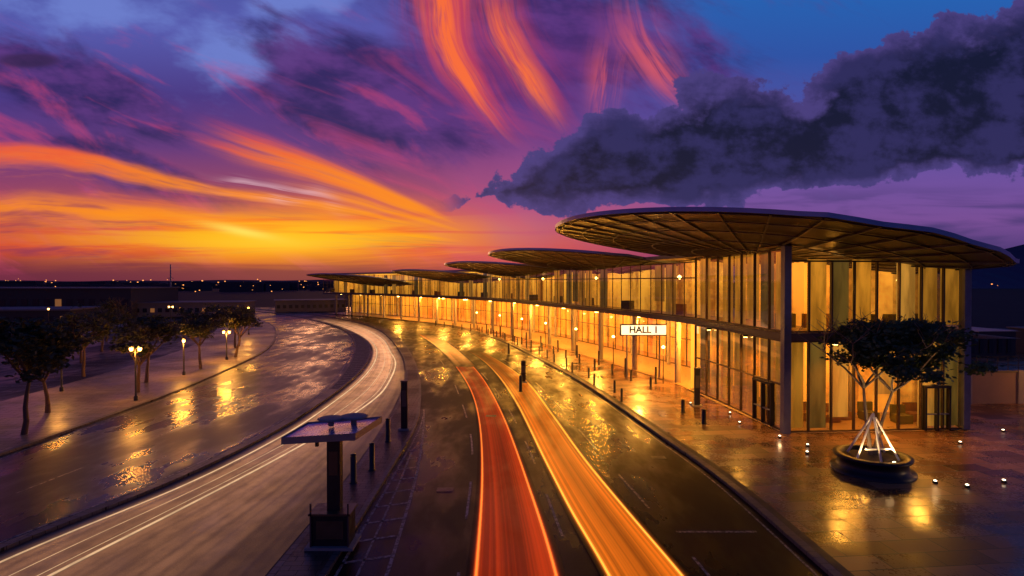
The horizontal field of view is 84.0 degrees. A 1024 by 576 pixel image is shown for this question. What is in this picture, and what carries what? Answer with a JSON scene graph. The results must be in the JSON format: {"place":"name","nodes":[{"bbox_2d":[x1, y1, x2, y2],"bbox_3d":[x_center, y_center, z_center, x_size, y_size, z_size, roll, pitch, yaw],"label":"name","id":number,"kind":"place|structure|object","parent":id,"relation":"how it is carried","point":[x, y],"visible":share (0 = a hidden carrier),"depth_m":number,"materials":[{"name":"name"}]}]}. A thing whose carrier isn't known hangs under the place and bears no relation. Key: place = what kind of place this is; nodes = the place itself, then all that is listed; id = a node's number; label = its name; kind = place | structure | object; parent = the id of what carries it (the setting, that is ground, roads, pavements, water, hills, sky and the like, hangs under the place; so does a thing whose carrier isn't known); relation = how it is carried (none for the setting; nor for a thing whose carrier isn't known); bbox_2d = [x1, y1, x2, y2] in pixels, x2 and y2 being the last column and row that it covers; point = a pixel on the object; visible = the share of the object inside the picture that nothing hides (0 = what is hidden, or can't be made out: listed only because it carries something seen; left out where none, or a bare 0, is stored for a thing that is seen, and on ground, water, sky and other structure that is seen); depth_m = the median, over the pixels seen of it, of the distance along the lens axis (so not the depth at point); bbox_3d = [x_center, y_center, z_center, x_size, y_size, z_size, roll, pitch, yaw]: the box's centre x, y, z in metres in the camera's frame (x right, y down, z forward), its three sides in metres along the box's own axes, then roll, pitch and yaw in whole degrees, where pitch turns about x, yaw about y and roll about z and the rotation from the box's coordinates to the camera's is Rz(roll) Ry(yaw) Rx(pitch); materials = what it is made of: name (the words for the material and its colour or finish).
{"place":"outdoors","nodes":[
{"label":"outdoors","id":0,"kind":"place"},
{"bbox_2d":[0,306,102,326],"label":"airport building","id":1,"kind":"structure","parent":0,"point":[12,313],"depth_m":113.39,"materials":[{"name":"metal"}]},
{"bbox_2d":[0,320,217,400],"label":"car park","id":2,"kind":"structure","parent":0,"point":[106,360],"depth_m":61.09,"materials":[{"name":"grey asphalt"}]},
{"bbox_2d":[49,313,109,362],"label":"tree","id":3,"kind":"object","parent":2,"relation":"on","point":[81,352],"visible":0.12,"depth_m":62.05,"materials":[{"name":"green plant"}]},
{"bbox_2d":[46,311,114,376],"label":"tree","id":4,"kind":"object","parent":2,"relation":"on","point":[93,324],"visible":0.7,"depth_m":52.61,"materials":[{"name":"green plant"}]},
{"bbox_2d":[78,307,121,351],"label":"tree","id":5,"kind":"object","parent":2,"relation":"on","point":[103,313],"visible":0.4,"depth_m":71.52,"materials":[{"name":"green plant"}]},
{"bbox_2d":[71,296,135,341],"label":"tree","id":6,"kind":"object","parent":2,"relation":"on","point":[110,304],"visible":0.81,"depth_m":83.72,"materials":[{"name":"green plant"}]},
{"bbox_2d":[0,316,274,451],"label":"footpath","id":7,"kind":"structure","parent":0,"point":[75,403],"depth_m":47.26,"materials":[{"name":"grey concrete"}]},
{"bbox_2d":[0,316,91,434],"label":"tree","id":8,"kind":"object","parent":7,"relation":"on","point":[18,343],"visible":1,"depth_m":32.44,"materials":[{"name":"green plant"}]},
{"bbox_2d":[1,333,94,412],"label":"tree","id":9,"kind":"object","parent":7,"relation":"on","point":[28,365],"visible":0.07,"depth_m":38.59,"materials":[{"name":"green plant"}]},
{"bbox_2d":[59,370,63,391],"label":"street lamp","id":10,"kind":"object","parent":7,"relation":"on","point":[61,388],"visible":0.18,"depth_m":46.04,"materials":[{"name":"metal"}]},
{"bbox_2d":[108,327,157,392],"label":"tree","id":11,"kind":"object","parent":7,"relation":"on","point":[122,347],"visible":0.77,"depth_m":44.97,"materials":[{"name":"green plant"}]},
{"bbox_2d":[129,344,142,400],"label":"street lamp","id":12,"kind":"object","parent":7,"relation":"on","point":[131,346],"visible":1,"depth_m":42.42,"materials":[{"name":"metal"}]},
{"bbox_2d":[102,310,185,382],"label":"tree","id":13,"kind":"object","parent":7,"relation":"on","point":[168,329],"visible":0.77,"depth_m":49.51,"materials":[{"name":"green plant"}]},
{"bbox_2d":[181,337,185,374],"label":"street lamp","id":14,"kind":"object","parent":7,"relation":"on","point":[183,341],"visible":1,"depth_m":54.02,"materials":[{"name":"metal"}]},
{"bbox_2d":[173,303,230,368],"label":"tree","id":15,"kind":"object","parent":7,"relation":"on","point":[200,326],"visible":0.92,"depth_m":57.92,"materials":[{"name":"green plant"}]},
{"bbox_2d":[222,329,230,359],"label":"street lamp","id":16,"kind":"object","parent":7,"relation":"on","point":[226,334],"visible":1,"depth_m":64.52,"materials":[{"name":"metal"}]},
{"bbox_2d":[212,304,255,347],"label":"tree","id":17,"kind":"object","parent":7,"relation":"on","point":[221,308],"visible":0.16,"depth_m":75.67,"materials":[{"name":"green plant"}]},
{"bbox_2d":[218,308,263,356],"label":"tree","id":18,"kind":"object","parent":7,"relation":"on","point":[240,318],"visible":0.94,"depth_m":66.27,"materials":[{"name":"green plant"}]},
{"bbox_2d":[0,280,333,283],"bbox_3d":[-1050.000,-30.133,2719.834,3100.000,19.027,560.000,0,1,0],"label":"hill","id":19,"kind":"structure","parent":0,"point":[261,281],"depth_m":2562.78,"materials":[{"name":"black"}]},
{"bbox_2d":[0,312,354,543],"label":"service road","id":20,"kind":"structure","parent":0,"point":[111,458],"depth_m":33.93,"materials":[{"name":"grey asphalt"}]},
{"bbox_2d":[0,321,275,455],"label":"kerb","id":21,"kind":"structure","parent":20,"relation":"on","point":[21,446],"depth_m":38.91,"materials":[{"name":"concrete"}]},
{"bbox_2d":[137,445,153,447],"bbox_3d":[-20.000,8.645,31.099,0.700,0.018,0.500,0,1,0],"label":"drain cover","id":22,"kind":"object","parent":20,"relation":"on","point":[145,446],"visible":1,"depth_m":31.01,"materials":[{"name":"metal"}]},
{"bbox_2d":[0,311,370,551],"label":"median strip","id":23,"kind":"object","parent":20,"relation":"on","point":[358,361],"visible":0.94,"depth_m":29.90,"materials":[{"name":"concrete"}]},
{"bbox_2d":[0,309,405,575],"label":"arrivals road","id":24,"kind":"structure","parent":0,"point":[307,315],"depth_m":32.43,"materials":[{"name":"grey asphalt"}]},
{"bbox_2d":[0,320,377,562],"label":"lane light strip","id":25,"kind":"object","parent":24,"relation":"on","point":[26,550],"visible":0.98,"depth_m":25.58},
{"bbox_2d":[9,325,384,575],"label":"lane light strip","id":26,"kind":"object","parent":24,"relation":"on","point":[186,493],"visible":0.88,"depth_m":23.09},
{"bbox_2d":[0,319,403,575],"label":"lane light strip","id":27,"kind":"object","parent":24,"relation":"on","point":[256,523],"visible":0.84,"depth_m":21.78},
{"bbox_2d":[37,330,391,575],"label":"lane light strip","id":28,"kind":"object","parent":24,"relation":"on","point":[199,494],"visible":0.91,"depth_m":23.46,"materials":[{"name":"white"}]},
{"bbox_2d":[47,320,396,575],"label":"lane light strip","id":29,"kind":"object","parent":24,"relation":"on","point":[156,521],"visible":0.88,"depth_m":23.25,"materials":[{"name":"white"}]},
{"bbox_2d":[255,308,418,575],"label":"traffic island","id":30,"kind":"structure","parent":0,"point":[299,561],"depth_m":26.60,"materials":[{"name":"grey concrete"}]},
{"bbox_2d":[281,413,381,550],"bbox_3d":[-6.075,6.571,19.475,2.750,4.200,2.200,0,1,0],"label":"ticket canopy","id":31,"kind":"object","parent":30,"relation":"on","point":[332,523],"visible":1,"depth_m":19.07,"materials":[{"name":"metal"}]},
{"bbox_2d":[349,453,356,483],"bbox_3d":[-7.000,7.958,25.091,0.351,1.320,0.351,0,1,0],"label":"bollard","id":32,"kind":"object","parent":30,"relation":"on","point":[353,468],"visible":1,"depth_m":24.99,"materials":[{"name":"metal"}]},
{"bbox_2d":[368,442,375,470],"bbox_3d":[-6.600,7.939,26.791,0.351,1.320,0.351,0,1,0],"label":"bollard","id":33,"kind":"object","parent":30,"relation":"on","point":[371,456],"visible":1,"depth_m":26.70,"materials":[{"name":"metal"}]},
{"bbox_2d":[385,418,390,441],"bbox_3d":[-6.900,7.885,31.591,0.351,1.320,0.351,0,1,0],"label":"bollard","id":34,"kind":"object","parent":30,"relation":"on","point":[387,430],"visible":1,"depth_m":31.48,"materials":[{"name":"metal"}]},
{"bbox_2d":[398,380,410,430],"bbox_3d":[-6.450,7.027,34.081,0.700,2.960,0.500,0,1,0],"label":"information totem","id":35,"kind":"object","parent":30,"relation":"on","point":[404,406],"visible":1,"depth_m":33.98,"materials":[{"name":"metal"}]},
{"bbox_2d":[5,279,997,291],"bbox_3d":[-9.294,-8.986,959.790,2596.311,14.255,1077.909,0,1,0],"label":"city lights","id":36,"kind":"object","parent":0,"point":[253,285],"visible":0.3,"depth_m":1071.26,"materials":[{"name":"orange"}]},
{"bbox_2d":[0,0,1023,281],"label":"sky","id":37,"kind":"structure","parent":0,"point":[205,139],"materials":[{"name":"purple"}]},
{"bbox_2d":[255,307,828,575],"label":"road","id":38,"kind":"structure","parent":0,"point":[674,491],"depth_m":24.87,"materials":[{"name":"grey asphalt"}]},
{"bbox_2d":[258,308,420,575],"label":"kerb","id":39,"kind":"structure","parent":38,"relation":"on","point":[330,563],"depth_m":25.85,"materials":[{"name":"concrete"}]},
{"bbox_2d":[0,324,818,575],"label":"road markings","id":40,"kind":"object","parent":38,"relation":"on","point":[392,555],"visible":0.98,"depth_m":24.04,"materials":[{"name":"paint"}]},
{"bbox_2d":[436,487,453,491],"bbox_3d":[-2.900,8.718,24.600,0.700,0.018,0.500,0,1,0],"label":"drain cover","id":41,"kind":"object","parent":38,"relation":"on","point":[444,489],"visible":1,"depth_m":24.60,"materials":[{"name":"metal"}]},
{"bbox_2d":[417,334,476,366],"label":"lane light strip","id":42,"kind":"object","parent":38,"relation":"on","point":[455,356],"visible":1,"depth_m":73.11,"materials":[{"name":"orange"}]},
{"bbox_2d":[421,337,565,575],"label":"light trail","id":43,"kind":"object","parent":38,"relation":"on","point":[511,533],"visible":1,"depth_m":22.54,"materials":[{"name":"red"}]},
{"bbox_2d":[519,375,522,391],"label":"bollard","id":44,"kind":"object","parent":38,"relation":"on","point":[520,383],"visible":1,"depth_m":45.98,"materials":[{"name":"metal"}]},
{"bbox_2d":[521,360,526,382],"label":"information totem","id":45,"kind":"object","parent":38,"relation":"on","point":[523,368],"visible":0.88,"depth_m":49.98,"materials":[{"name":"metal"}]},
{"bbox_2d":[468,351,690,575],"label":"light trail","id":46,"kind":"object","parent":38,"relation":"on","point":[617,535],"visible":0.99,"depth_m":23.36,"materials":[{"name":"orange"}]},
{"bbox_2d":[333,311,853,575],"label":"kerb","id":47,"kind":"structure","parent":38,"relation":"on","point":[785,527],"depth_m":24.49,"materials":[{"name":"concrete"}]},
{"bbox_2d":[651,456,665,458],"bbox_3d":[7.500,8.667,29.099,0.700,0.018,0.500,0,1,0],"label":"drain cover","id":48,"kind":"object","parent":38,"relation":"on","point":[658,457],"visible":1,"depth_m":29.07,"materials":[{"name":"metal"}]},
{"bbox_2d":[117,282,1023,574],"bbox_3d":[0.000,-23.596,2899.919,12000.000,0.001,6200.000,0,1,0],"label":"ground","id":49,"kind":"structure","parent":0,"point":[999,308],"depth_m":304.59,"materials":[{"name":"black"}]},
{"bbox_2d":[0,281,36,286],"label":"airport building","id":50,"kind":"structure","parent":49,"relation":"on","point":[17,283],"depth_m":185.06,"materials":[{"name":"black"}]},
{"bbox_2d":[0,287,180,316],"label":"airport building","id":51,"kind":"structure","parent":49,"relation":"on","point":[38,296],"depth_m":140.49,"materials":[{"name":"metal"}]},
{"bbox_2d":[35,281,332,291],"bbox_3d":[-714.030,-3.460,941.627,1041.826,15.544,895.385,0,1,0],"label":"distant town","id":52,"kind":"object","parent":49,"relation":"on","point":[235,286],"visible":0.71,"depth_m":560.27},
{"bbox_2d":[137,300,256,316],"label":"airport building","id":53,"kind":"structure","parent":49,"relation":"on","point":[157,308],"depth_m":145.76,"materials":[{"name":"metal"}]},
{"bbox_2d":[274,299,347,311],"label":"airport building","id":54,"kind":"structure","parent":49,"relation":"on","point":[299,305],"depth_m":170.35,"materials":[{"name":"metal"}]},
{"bbox_2d":[342,307,1023,575],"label":"plaza pavement","id":55,"kind":"structure","parent":0,"point":[948,524],"depth_m":25.37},
{"bbox_2d":[613,380,615,392],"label":"bollard","id":56,"kind":"object","parent":55,"relation":"on","point":[614,386],"visible":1,"depth_m":45.43,"materials":[{"name":"metal"}]},
{"bbox_2d":[620,388,622,401],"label":"bollard","id":57,"kind":"object","parent":55,"relation":"on","point":[621,395],"visible":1,"depth_m":42.02,"materials":[{"name":"metal"}]},
{"bbox_2d":[624,358,625,373],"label":"bollard","id":58,"kind":"object","parent":55,"relation":"on","point":[624,365],"visible":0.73,"depth_m":54.86,"materials":[{"name":"metal"}]},
{"bbox_2d":[620,324,666,377],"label":"lit sign","id":59,"kind":"object","parent":55,"relation":"on","point":[627,330],"visible":1,"depth_m":52.27,"materials":[{"name":"metal"}]},
{"bbox_2d":[654,367,656,383],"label":"bollard","id":60,"kind":"object","parent":55,"relation":"on","point":[655,375],"visible":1,"depth_m":49.23,"materials":[{"name":"metal"}]},
{"bbox_2d":[306,207,1019,433],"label":"airport terminal","id":61,"kind":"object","parent":55,"relation":"on","point":[752,355],"visible":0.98,"depth_m":38.15,"materials":[{"name":"glass"}]},
{"bbox_2d":[323,249,961,432],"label":"window frames","id":62,"kind":"structure","parent":61,"relation":"in","point":[706,360],"depth_m":38.57,"materials":[{"name":"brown metal"}]},
{"bbox_2d":[752,377,951,430],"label":"entrance doors","id":63,"kind":"structure","parent":61,"relation":"in","point":[925,388],"depth_m":33.88,"materials":[{"name":"metal"}]},
{"bbox_2d":[681,399,685,412],"bbox_3d":[11.600,8.006,38.593,0.351,0.920,0.351,0,1,0],"label":"bollard","id":64,"kind":"object","parent":55,"relation":"on","point":[682,405],"visible":1,"depth_m":38.48,"materials":[{"name":"metal"}]},
{"bbox_2d":[691,367,702,406],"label":"information totem","id":65,"kind":"object","parent":55,"relation":"on","point":[696,387],"visible":1,"depth_m":40.48,"materials":[{"name":"metal"}]},
{"bbox_2d":[701,409,706,423],"bbox_3d":[12.000,8.040,35.593,0.351,0.920,0.351,0,1,0],"label":"bollard","id":66,"kind":"object","parent":55,"relation":"on","point":[703,416],"visible":1,"depth_m":35.48,"materials":[{"name":"metal"}]},
{"bbox_2d":[829,413,917,483],"bbox_3d":[16.900,7.175,26.683,3.500,2.790,3.500,0,1,0],"label":"tree planter","id":67,"kind":"object","parent":55,"relation":"on","point":[891,465],"visible":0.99,"depth_m":25.97,"materials":[{"name":"metal"}]},
{"bbox_2d":[786,305,1004,454],"bbox_3d":[17.833,4.367,26.846,8.516,7.141,7.406,0,1,0],"label":"tree","id":68,"kind":"object","parent":67,"relation":"in","point":[870,344],"visible":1,"depth_m":25.50,"materials":[{"name":"green plant"}]},
{"bbox_2d":[971,369,1023,403],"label":"boundary wall","id":69,"kind":"structure","parent":55,"relation":"on","point":[1003,387],"depth_m":41.31,"materials":[{"name":"concrete"}]},
{"bbox_2d":[971,357,1018,369],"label":"railing","id":70,"kind":"object","parent":69,"relation":"on","point":[1008,365],"visible":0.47,"depth_m":41.47,"materials":[{"name":"metal"}]},
{"bbox_2d":[937,244,1023,288],"bbox_3d":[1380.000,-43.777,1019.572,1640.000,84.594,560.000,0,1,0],"label":"hill","id":71,"kind":"structure","parent":0,"point":[1011,277],"depth_m":807.77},
{"bbox_2d":[958,328,1017,355],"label":"utility shed","id":72,"kind":"structure","parent":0,"point":[995,347],"depth_m":67.87,"materials":[{"name":"metal"}]},
{"bbox_2d":[1006,326,1023,352],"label":"utility shed","id":73,"kind":"structure","parent":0,"point":[1020,339],"depth_m":71.51,"materials":[{"name":"metal"}]}
]}

